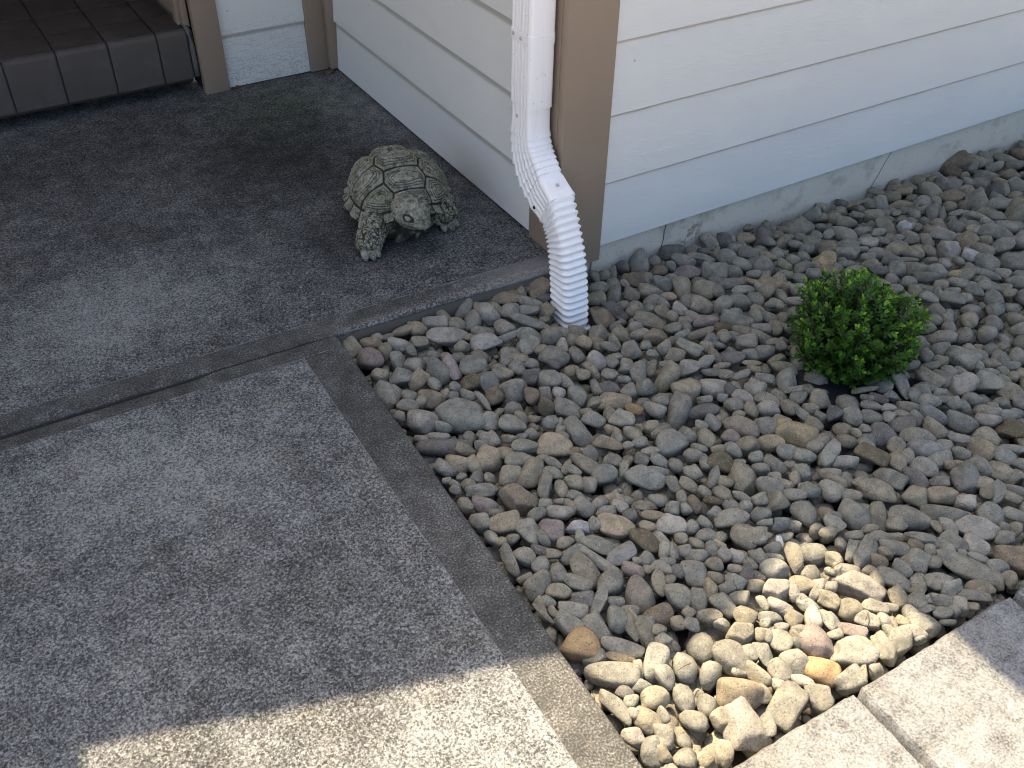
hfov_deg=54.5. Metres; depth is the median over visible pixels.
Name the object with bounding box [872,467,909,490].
river stone
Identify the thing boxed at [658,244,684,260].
river stone
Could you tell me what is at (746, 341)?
river stone
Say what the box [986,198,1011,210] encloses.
river stone
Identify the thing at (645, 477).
river stone
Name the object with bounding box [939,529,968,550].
river stone
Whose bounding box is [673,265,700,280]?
river stone
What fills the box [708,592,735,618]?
river stone
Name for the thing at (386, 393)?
river stone
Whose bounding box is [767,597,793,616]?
river stone
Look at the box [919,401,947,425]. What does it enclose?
river stone
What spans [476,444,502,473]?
river stone
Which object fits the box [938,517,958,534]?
river stone
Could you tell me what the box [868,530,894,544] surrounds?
river stone
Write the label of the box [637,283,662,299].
river stone
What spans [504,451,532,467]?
river stone
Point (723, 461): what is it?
river stone
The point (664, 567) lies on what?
river stone
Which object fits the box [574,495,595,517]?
river stone
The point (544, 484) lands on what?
river stone
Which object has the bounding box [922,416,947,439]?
river stone
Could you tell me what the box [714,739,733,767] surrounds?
river stone
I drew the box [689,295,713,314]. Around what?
river stone
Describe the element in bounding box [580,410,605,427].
river stone
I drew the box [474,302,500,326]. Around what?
river stone
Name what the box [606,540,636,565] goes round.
river stone
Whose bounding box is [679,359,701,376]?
river stone
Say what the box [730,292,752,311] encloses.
river stone
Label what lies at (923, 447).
river stone
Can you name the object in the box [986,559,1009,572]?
river stone
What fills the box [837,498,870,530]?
river stone
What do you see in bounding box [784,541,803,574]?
river stone
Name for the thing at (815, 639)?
river stone
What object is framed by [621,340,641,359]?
river stone
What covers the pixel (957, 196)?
river stone
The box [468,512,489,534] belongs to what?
river stone
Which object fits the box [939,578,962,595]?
river stone
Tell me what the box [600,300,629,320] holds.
river stone
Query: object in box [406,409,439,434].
river stone
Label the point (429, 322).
river stone
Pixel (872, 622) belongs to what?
river stone
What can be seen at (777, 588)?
river stone
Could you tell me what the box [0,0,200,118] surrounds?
tiled step
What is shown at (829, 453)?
river stone
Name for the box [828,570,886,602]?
river stone
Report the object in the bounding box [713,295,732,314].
river stone
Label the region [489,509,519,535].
river stone
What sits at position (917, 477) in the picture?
river stone
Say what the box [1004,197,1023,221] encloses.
river stone
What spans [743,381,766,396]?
river stone
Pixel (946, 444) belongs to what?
river stone
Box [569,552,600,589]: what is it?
river stone
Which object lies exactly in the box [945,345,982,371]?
river stone
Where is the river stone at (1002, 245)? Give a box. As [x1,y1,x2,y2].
[991,237,1015,256]
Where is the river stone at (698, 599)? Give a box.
[690,587,706,614]
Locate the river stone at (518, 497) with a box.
[498,483,537,516]
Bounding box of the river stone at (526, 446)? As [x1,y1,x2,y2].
[511,438,538,453]
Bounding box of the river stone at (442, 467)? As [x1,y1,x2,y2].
[432,458,456,477]
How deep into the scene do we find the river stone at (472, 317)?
2.40 m
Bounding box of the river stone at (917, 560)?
[899,548,931,574]
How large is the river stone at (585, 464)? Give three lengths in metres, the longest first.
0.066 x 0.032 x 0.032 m
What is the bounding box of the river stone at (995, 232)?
[977,223,1013,240]
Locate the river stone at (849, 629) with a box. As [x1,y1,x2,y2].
[836,622,867,636]
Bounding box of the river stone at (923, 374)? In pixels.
[914,366,946,393]
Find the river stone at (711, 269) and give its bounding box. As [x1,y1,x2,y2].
[700,261,728,279]
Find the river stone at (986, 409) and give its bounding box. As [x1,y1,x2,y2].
[973,404,1002,415]
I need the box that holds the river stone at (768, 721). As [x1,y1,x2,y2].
[760,711,776,736]
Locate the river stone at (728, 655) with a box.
[711,639,748,678]
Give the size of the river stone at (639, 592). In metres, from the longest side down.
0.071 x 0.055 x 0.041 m
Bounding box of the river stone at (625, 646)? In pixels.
[600,636,645,659]
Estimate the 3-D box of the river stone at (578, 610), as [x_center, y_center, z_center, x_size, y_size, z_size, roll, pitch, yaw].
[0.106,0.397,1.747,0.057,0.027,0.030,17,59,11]
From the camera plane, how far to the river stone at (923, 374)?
2.25 m
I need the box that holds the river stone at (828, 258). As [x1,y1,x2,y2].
[812,251,836,265]
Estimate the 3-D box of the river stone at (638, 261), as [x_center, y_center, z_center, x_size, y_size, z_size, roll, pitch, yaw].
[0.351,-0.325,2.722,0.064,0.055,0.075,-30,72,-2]
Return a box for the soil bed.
[360,170,1022,767]
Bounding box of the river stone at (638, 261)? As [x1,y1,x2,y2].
[629,248,649,271]
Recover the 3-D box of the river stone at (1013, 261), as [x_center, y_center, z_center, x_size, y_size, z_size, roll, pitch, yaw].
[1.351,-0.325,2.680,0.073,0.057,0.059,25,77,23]
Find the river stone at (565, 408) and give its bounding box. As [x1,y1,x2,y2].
[553,397,580,419]
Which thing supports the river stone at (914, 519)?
on the stones
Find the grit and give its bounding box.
[73,70,334,115]
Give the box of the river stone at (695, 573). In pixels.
[681,560,706,587]
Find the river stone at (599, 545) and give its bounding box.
[580,534,616,555]
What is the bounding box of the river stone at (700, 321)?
[691,315,719,328]
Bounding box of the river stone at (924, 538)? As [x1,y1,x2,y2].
[903,531,936,544]
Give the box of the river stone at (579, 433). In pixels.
[563,415,593,447]
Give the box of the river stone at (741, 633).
[725,622,753,644]
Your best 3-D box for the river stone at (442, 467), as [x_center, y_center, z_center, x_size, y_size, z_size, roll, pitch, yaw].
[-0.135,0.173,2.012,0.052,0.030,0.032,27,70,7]
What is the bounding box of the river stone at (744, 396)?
[730,389,755,403]
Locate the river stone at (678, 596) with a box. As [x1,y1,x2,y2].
[664,583,690,612]
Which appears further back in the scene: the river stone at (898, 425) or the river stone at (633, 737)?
the river stone at (898, 425)
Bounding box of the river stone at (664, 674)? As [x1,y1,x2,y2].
[654,664,674,691]
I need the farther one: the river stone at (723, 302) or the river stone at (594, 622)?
the river stone at (723, 302)
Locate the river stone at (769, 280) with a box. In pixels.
[758,276,781,288]
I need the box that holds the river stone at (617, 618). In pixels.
[606,606,627,634]
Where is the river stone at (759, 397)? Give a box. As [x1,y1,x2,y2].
[753,391,779,406]
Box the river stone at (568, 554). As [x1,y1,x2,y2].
[558,543,581,565]
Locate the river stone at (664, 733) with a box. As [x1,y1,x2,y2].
[653,723,674,750]
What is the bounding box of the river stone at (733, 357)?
[720,350,745,366]
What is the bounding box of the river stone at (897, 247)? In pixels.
[885,240,908,256]
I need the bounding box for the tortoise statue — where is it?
[342,144,459,261]
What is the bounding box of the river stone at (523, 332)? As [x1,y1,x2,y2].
[517,327,541,343]
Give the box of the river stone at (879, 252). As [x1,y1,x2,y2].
[867,247,892,261]
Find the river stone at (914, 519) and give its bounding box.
[887,504,931,530]
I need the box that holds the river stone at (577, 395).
[567,385,587,408]
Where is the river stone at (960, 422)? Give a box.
[946,409,978,433]
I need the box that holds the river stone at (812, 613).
[804,605,822,626]
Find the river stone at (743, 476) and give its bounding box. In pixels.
[728,461,756,496]
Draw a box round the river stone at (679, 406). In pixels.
[666,391,691,430]
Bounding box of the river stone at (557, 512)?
[546,505,575,520]
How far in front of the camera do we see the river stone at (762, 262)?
2.67 m
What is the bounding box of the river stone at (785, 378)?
[775,368,796,394]
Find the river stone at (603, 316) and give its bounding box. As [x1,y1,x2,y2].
[588,306,615,328]
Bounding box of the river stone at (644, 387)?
[635,378,656,395]
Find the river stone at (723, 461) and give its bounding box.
[707,450,733,473]
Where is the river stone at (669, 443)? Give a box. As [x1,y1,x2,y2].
[655,429,688,457]
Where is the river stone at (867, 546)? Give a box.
[853,534,878,570]
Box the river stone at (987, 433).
[971,426,999,445]
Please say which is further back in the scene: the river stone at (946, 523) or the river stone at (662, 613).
the river stone at (946, 523)
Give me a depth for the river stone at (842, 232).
2.85 m
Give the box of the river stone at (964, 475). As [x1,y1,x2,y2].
[949,460,979,494]
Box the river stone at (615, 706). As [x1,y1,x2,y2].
[599,689,632,726]
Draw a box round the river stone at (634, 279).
[621,272,645,287]
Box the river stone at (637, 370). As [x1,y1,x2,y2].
[629,360,645,382]
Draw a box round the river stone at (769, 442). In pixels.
[757,434,784,451]
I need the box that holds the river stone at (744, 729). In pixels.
[722,696,771,751]
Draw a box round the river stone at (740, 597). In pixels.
[728,590,749,606]
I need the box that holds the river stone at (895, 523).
[885,515,908,531]
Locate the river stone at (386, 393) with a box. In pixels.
[373,380,399,409]
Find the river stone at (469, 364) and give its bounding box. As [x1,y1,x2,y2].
[459,355,489,375]
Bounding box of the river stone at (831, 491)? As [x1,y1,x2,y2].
[818,479,844,502]
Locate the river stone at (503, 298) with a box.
[487,290,519,305]
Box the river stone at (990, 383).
[975,370,1004,394]
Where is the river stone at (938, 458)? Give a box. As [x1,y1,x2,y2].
[927,450,952,469]
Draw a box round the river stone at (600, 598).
[587,584,607,613]
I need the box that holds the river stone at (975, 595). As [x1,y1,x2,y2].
[957,589,992,602]
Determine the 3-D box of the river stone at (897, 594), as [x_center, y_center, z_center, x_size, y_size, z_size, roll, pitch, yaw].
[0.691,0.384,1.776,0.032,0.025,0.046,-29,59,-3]
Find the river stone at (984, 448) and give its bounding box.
[967,437,994,461]
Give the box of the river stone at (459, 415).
[435,397,485,433]
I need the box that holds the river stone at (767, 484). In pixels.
[755,476,784,493]
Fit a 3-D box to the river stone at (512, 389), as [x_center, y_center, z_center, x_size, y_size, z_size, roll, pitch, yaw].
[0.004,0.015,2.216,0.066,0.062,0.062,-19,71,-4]
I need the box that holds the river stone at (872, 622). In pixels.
[854,610,880,630]
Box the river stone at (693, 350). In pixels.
[674,337,703,360]
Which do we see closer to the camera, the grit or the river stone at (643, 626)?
the river stone at (643, 626)
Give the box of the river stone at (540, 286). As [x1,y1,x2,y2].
[527,277,550,298]
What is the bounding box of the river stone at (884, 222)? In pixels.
[875,215,897,235]
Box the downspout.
[510,0,590,336]
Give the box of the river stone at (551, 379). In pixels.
[537,369,561,390]
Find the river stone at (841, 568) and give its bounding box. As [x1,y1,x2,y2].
[831,562,860,575]
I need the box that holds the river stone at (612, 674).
[583,661,640,688]
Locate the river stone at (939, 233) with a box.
[930,226,956,240]
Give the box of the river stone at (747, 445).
[735,435,759,456]
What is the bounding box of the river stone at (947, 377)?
[932,369,952,388]
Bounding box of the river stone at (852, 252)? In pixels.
[835,245,860,260]
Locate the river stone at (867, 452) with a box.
[853,442,890,466]
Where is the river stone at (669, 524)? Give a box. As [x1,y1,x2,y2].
[655,513,686,535]
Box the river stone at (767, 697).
[759,683,772,703]
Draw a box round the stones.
[352,140,1023,767]
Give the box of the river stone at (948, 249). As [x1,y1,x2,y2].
[936,241,960,258]
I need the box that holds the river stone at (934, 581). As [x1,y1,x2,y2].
[923,572,953,591]
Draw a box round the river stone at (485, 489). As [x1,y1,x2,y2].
[465,483,499,498]
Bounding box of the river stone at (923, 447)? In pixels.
[906,439,943,457]
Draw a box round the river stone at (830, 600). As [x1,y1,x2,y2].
[816,589,840,610]
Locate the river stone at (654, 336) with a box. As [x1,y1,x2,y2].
[643,328,667,344]
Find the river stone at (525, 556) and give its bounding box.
[513,547,536,567]
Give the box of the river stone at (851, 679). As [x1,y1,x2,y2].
[834,663,867,696]
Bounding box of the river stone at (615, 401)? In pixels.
[596,392,631,410]
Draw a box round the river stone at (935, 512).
[920,504,966,521]
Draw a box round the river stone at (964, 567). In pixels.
[936,549,1005,586]
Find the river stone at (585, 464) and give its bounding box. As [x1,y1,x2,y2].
[570,453,598,475]
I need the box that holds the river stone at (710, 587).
[703,577,717,604]
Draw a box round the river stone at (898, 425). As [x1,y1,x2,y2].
[886,414,915,434]
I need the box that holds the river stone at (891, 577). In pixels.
[877,566,910,594]
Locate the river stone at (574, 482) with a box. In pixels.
[563,474,583,491]
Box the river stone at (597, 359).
[587,350,606,372]
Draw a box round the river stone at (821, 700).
[804,683,833,713]
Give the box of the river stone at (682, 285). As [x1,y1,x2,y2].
[672,276,691,299]
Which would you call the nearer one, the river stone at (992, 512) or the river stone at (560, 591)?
the river stone at (560, 591)
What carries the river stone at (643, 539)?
on the stones
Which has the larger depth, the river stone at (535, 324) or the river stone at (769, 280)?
the river stone at (769, 280)
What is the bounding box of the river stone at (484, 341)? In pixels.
[469,332,502,350]
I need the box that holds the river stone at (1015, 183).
[1007,176,1023,192]
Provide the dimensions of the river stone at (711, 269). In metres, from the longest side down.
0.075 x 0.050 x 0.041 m
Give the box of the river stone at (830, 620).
[819,609,839,629]
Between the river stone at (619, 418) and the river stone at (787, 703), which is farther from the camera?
the river stone at (619, 418)
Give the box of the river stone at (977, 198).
[964,187,988,210]
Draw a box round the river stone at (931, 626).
[905,611,941,638]
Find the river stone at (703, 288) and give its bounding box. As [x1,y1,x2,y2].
[692,280,714,299]
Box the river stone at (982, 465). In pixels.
[967,454,993,476]
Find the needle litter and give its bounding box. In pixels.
[531,278,1016,670]
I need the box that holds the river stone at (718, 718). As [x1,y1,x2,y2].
[709,706,727,732]
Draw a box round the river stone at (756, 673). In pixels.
[745,660,771,687]
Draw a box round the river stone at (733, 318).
[719,309,754,326]
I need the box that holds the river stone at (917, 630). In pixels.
[898,624,927,637]
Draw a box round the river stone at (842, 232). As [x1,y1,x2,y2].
[833,226,857,241]
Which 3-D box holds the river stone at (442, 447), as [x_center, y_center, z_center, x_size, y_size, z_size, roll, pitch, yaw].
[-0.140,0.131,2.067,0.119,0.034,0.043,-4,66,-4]
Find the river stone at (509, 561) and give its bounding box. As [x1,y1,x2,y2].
[500,542,520,578]
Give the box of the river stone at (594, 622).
[581,611,610,640]
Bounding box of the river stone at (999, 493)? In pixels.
[986,479,1006,504]
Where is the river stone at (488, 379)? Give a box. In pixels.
[478,371,499,391]
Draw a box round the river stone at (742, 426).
[721,415,759,438]
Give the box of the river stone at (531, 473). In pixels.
[517,457,543,488]
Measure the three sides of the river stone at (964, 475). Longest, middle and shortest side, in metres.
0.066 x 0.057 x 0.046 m
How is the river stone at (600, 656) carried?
on the soil bed
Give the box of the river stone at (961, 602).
[951,595,968,617]
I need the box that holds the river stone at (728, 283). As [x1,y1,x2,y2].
[715,278,744,290]
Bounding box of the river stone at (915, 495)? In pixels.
[901,485,927,507]
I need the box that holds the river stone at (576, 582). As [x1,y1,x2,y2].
[563,573,594,591]
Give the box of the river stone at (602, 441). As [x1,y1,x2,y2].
[592,434,622,451]
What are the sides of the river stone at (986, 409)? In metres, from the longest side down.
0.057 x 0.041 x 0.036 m
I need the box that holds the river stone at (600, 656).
[581,648,608,666]
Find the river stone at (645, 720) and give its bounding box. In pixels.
[632,705,662,735]
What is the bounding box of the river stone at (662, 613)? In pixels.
[642,602,673,625]
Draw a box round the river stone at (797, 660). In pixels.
[778,648,808,674]
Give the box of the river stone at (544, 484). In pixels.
[536,472,552,498]
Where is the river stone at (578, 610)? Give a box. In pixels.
[558,601,588,619]
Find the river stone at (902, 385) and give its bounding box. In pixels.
[891,373,909,399]
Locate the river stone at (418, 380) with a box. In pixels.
[408,367,429,391]
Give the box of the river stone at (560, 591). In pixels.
[545,583,572,599]
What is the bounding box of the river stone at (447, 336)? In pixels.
[426,327,467,345]
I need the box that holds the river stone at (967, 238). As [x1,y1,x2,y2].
[957,230,976,251]
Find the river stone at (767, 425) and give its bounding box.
[753,416,776,434]
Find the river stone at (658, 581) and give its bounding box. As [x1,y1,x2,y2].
[651,569,665,596]
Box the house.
[159,0,1023,284]
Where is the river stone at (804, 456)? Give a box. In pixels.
[793,447,816,463]
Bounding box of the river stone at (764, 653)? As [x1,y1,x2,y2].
[752,642,772,669]
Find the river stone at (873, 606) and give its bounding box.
[861,598,889,614]
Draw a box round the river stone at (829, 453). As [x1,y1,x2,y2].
[816,438,840,467]
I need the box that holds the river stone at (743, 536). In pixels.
[730,523,762,550]
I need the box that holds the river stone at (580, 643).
[560,626,601,662]
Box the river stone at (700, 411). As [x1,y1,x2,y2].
[688,403,720,419]
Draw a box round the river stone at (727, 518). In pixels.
[713,508,749,527]
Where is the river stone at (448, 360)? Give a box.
[442,354,461,380]
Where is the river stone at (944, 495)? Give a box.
[927,486,959,504]
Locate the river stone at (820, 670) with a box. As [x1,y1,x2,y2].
[805,656,841,687]
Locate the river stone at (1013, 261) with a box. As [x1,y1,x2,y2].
[999,252,1023,272]
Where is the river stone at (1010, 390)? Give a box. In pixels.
[996,382,1023,400]
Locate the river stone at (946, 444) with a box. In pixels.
[936,439,953,450]
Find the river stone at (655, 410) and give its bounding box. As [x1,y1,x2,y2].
[642,401,666,418]
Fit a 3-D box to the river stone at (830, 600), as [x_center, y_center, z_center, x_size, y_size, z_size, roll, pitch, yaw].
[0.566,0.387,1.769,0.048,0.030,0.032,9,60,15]
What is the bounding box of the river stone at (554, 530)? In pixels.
[538,518,564,549]
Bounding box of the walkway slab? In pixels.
[0,336,642,767]
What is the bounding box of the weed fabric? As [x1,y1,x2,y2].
[772,358,919,429]
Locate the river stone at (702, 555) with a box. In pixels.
[685,549,709,562]
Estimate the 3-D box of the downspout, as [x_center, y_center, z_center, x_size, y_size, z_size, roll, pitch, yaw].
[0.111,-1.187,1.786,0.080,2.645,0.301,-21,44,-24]
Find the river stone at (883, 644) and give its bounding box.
[870,630,897,666]
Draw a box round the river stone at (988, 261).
[974,253,1000,271]
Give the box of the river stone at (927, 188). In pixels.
[918,181,942,196]
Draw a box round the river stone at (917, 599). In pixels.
[907,591,927,608]
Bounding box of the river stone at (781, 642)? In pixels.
[769,629,792,654]
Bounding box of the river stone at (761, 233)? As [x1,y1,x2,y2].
[752,227,772,246]
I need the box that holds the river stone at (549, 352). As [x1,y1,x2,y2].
[538,345,569,367]
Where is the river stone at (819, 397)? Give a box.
[808,388,830,408]
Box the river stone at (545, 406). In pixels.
[537,394,555,416]
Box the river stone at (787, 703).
[766,680,808,733]
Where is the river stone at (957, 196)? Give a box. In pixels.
[940,190,965,203]
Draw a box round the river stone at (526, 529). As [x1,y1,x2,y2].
[514,518,541,547]
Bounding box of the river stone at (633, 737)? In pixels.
[620,727,644,750]
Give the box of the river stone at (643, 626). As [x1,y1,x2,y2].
[634,615,654,649]
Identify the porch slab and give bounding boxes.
[0,67,550,439]
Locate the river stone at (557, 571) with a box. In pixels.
[549,562,567,584]
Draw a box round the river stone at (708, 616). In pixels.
[695,608,722,624]
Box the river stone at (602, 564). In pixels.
[580,544,623,576]
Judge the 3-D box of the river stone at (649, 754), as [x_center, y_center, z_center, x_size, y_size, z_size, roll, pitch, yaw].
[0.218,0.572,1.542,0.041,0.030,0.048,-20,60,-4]
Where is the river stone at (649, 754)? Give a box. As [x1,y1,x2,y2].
[640,735,663,767]
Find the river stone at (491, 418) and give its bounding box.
[483,411,500,430]
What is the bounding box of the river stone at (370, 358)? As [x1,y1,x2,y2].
[356,347,383,369]
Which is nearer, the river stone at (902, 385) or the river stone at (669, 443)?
the river stone at (669, 443)
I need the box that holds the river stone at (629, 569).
[621,561,644,577]
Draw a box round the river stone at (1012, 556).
[991,545,1023,576]
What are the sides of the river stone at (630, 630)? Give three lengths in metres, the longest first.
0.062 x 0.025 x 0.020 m
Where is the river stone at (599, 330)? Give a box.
[588,324,608,340]
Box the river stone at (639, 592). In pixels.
[625,574,655,614]
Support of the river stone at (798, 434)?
on the stones
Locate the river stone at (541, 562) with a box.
[531,555,549,572]
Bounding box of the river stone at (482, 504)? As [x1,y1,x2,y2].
[472,495,498,513]
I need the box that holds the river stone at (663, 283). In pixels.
[653,275,673,291]
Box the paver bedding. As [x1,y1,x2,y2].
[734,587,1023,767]
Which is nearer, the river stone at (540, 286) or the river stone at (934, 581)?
the river stone at (934, 581)
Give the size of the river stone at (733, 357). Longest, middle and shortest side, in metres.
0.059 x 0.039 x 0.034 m
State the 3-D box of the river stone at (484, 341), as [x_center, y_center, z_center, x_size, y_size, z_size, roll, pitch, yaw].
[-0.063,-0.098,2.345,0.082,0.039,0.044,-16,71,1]
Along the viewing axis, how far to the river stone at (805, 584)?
1.79 m
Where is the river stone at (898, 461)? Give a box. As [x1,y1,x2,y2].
[889,451,906,472]
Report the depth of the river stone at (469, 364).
2.26 m
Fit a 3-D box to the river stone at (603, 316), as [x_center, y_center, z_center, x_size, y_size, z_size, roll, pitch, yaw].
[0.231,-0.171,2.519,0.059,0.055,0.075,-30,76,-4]
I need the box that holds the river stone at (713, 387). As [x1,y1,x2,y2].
[699,378,726,398]
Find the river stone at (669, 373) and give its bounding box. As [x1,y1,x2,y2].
[654,360,681,393]
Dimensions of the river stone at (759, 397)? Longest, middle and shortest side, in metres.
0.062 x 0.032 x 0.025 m
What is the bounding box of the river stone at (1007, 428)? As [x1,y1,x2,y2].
[994,419,1023,438]
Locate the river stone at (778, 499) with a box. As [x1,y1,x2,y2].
[766,489,789,511]
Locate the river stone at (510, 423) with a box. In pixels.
[498,414,526,433]
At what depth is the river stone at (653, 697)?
1.61 m
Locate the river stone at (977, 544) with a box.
[963,533,990,555]
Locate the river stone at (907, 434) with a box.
[898,427,936,443]
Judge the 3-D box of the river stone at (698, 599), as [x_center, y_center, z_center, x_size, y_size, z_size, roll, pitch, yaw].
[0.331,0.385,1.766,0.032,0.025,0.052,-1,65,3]
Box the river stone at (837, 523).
[823,515,846,532]
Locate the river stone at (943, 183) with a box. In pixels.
[933,175,962,191]
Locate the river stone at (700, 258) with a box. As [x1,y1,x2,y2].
[685,252,714,264]
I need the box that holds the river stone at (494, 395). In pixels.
[485,386,504,405]
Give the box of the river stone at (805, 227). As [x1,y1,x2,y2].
[786,219,814,239]
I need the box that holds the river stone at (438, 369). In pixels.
[426,356,451,385]
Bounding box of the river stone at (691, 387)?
[670,378,700,406]
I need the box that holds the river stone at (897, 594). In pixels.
[887,584,907,611]
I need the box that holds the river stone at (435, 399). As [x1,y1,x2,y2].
[417,389,446,409]
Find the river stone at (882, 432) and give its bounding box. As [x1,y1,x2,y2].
[869,422,896,450]
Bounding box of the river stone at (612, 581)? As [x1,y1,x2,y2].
[597,570,623,596]
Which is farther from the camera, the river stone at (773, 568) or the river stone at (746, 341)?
the river stone at (746, 341)
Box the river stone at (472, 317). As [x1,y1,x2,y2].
[464,309,481,332]
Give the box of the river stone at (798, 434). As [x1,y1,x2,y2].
[775,418,818,447]
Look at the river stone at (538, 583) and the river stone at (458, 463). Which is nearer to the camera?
the river stone at (538, 583)
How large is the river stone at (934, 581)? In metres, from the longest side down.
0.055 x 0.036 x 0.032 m
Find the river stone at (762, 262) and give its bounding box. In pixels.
[751,255,773,276]
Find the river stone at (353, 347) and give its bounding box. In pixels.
[342,336,362,357]
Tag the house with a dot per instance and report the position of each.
(685, 123)
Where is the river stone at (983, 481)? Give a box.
[975,476,994,489]
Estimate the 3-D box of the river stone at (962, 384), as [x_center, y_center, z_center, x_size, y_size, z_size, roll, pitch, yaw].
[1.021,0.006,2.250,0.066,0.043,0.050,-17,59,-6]
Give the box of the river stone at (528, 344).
[516,335,539,354]
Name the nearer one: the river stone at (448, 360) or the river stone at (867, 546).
the river stone at (867, 546)
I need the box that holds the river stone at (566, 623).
[553,609,583,637]
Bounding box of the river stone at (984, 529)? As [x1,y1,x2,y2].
[954,514,1000,540]
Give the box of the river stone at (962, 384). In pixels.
[948,372,979,396]
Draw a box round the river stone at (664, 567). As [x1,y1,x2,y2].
[651,559,671,574]
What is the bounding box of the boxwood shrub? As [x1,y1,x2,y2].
[786,267,933,390]
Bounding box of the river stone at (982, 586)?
[964,579,995,595]
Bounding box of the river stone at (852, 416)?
[841,404,862,427]
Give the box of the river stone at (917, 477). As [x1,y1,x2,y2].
[902,467,928,488]
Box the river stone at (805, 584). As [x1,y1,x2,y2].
[789,575,814,595]
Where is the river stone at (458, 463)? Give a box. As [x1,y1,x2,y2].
[445,454,468,473]
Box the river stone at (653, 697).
[640,685,669,709]
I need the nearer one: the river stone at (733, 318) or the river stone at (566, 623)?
the river stone at (566, 623)
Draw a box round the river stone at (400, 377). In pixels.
[389,367,412,386]
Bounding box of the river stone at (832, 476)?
[824,471,847,488]
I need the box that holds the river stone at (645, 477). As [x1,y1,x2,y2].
[624,464,666,490]
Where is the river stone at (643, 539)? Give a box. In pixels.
[628,528,659,553]
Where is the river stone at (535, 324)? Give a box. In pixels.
[509,313,549,331]
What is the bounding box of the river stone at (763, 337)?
[750,328,771,344]
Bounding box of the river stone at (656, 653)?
[643,642,669,684]
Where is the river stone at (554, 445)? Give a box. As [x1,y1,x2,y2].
[536,432,572,457]
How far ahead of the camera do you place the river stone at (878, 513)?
1.92 m
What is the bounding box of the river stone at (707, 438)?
[697,428,715,450]
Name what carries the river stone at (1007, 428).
on the stones
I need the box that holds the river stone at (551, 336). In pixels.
[540,327,562,345]
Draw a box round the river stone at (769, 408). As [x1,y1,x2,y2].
[757,400,779,416]
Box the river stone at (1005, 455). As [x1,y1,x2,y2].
[993,446,1017,466]
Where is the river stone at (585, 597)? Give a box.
[571,590,593,608]
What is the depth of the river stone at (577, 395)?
2.18 m
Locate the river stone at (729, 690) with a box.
[716,677,763,709]
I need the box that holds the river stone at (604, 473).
[591,463,617,484]
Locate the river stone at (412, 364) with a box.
[403,357,425,371]
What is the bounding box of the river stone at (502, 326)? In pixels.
[493,318,515,335]
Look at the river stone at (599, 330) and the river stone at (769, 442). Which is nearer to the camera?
the river stone at (769, 442)
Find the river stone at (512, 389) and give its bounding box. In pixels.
[498,378,527,404]
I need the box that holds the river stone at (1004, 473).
[989,461,1019,484]
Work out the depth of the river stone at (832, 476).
1.99 m
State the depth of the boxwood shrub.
2.20 m
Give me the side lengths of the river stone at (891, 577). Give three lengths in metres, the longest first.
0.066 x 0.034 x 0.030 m
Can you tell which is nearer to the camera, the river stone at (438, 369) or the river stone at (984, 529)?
the river stone at (984, 529)
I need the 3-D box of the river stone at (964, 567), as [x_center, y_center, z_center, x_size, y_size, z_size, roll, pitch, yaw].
[0.843,0.341,1.835,0.130,0.039,0.043,26,70,25]
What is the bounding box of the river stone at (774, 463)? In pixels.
[763,454,787,474]
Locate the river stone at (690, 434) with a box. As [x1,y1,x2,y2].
[678,426,697,445]
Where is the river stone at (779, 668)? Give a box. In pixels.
[767,657,792,680]
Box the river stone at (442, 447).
[416,438,472,456]
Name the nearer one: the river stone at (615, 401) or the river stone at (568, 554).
the river stone at (568, 554)
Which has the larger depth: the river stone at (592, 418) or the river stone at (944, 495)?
the river stone at (592, 418)
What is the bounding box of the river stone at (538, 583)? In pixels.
[523,569,551,602]
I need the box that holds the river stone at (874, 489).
[857,478,896,503]
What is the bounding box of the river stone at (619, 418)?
[608,408,634,429]
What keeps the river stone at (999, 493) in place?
on the stones
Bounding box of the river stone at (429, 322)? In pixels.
[422,315,447,328]
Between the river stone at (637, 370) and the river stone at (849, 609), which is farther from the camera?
the river stone at (637, 370)
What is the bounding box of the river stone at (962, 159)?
[939,150,971,175]
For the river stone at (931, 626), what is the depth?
1.72 m
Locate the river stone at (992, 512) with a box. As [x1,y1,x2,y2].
[976,501,1005,524]
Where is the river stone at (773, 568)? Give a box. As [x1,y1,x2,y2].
[758,558,788,580]
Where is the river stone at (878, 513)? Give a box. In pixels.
[869,501,886,531]
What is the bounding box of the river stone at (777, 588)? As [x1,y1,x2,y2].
[762,579,789,602]
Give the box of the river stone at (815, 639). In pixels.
[794,622,833,658]
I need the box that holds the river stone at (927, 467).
[909,456,940,477]
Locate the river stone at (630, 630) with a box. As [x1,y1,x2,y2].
[624,609,638,641]
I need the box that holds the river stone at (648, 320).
[633,311,665,332]
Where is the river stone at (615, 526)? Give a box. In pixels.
[596,513,635,539]
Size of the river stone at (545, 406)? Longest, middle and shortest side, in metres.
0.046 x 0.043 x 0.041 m
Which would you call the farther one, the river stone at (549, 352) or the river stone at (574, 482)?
the river stone at (549, 352)
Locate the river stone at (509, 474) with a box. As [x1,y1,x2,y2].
[499,464,521,485]
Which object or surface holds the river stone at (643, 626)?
on the soil bed
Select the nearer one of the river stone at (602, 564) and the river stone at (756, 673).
the river stone at (756, 673)
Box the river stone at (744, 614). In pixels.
[733,605,757,624]
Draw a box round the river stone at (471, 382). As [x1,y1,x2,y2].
[460,373,480,390]
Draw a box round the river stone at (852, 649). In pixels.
[829,635,879,669]
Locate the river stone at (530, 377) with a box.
[522,368,541,387]
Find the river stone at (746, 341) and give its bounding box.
[735,332,757,351]
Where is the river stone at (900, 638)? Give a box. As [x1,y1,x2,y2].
[887,627,912,657]
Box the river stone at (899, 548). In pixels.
[878,539,909,555]
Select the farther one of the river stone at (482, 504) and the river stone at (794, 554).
the river stone at (482, 504)
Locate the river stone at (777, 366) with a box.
[769,361,797,375]
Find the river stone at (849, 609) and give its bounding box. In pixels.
[836,598,863,623]

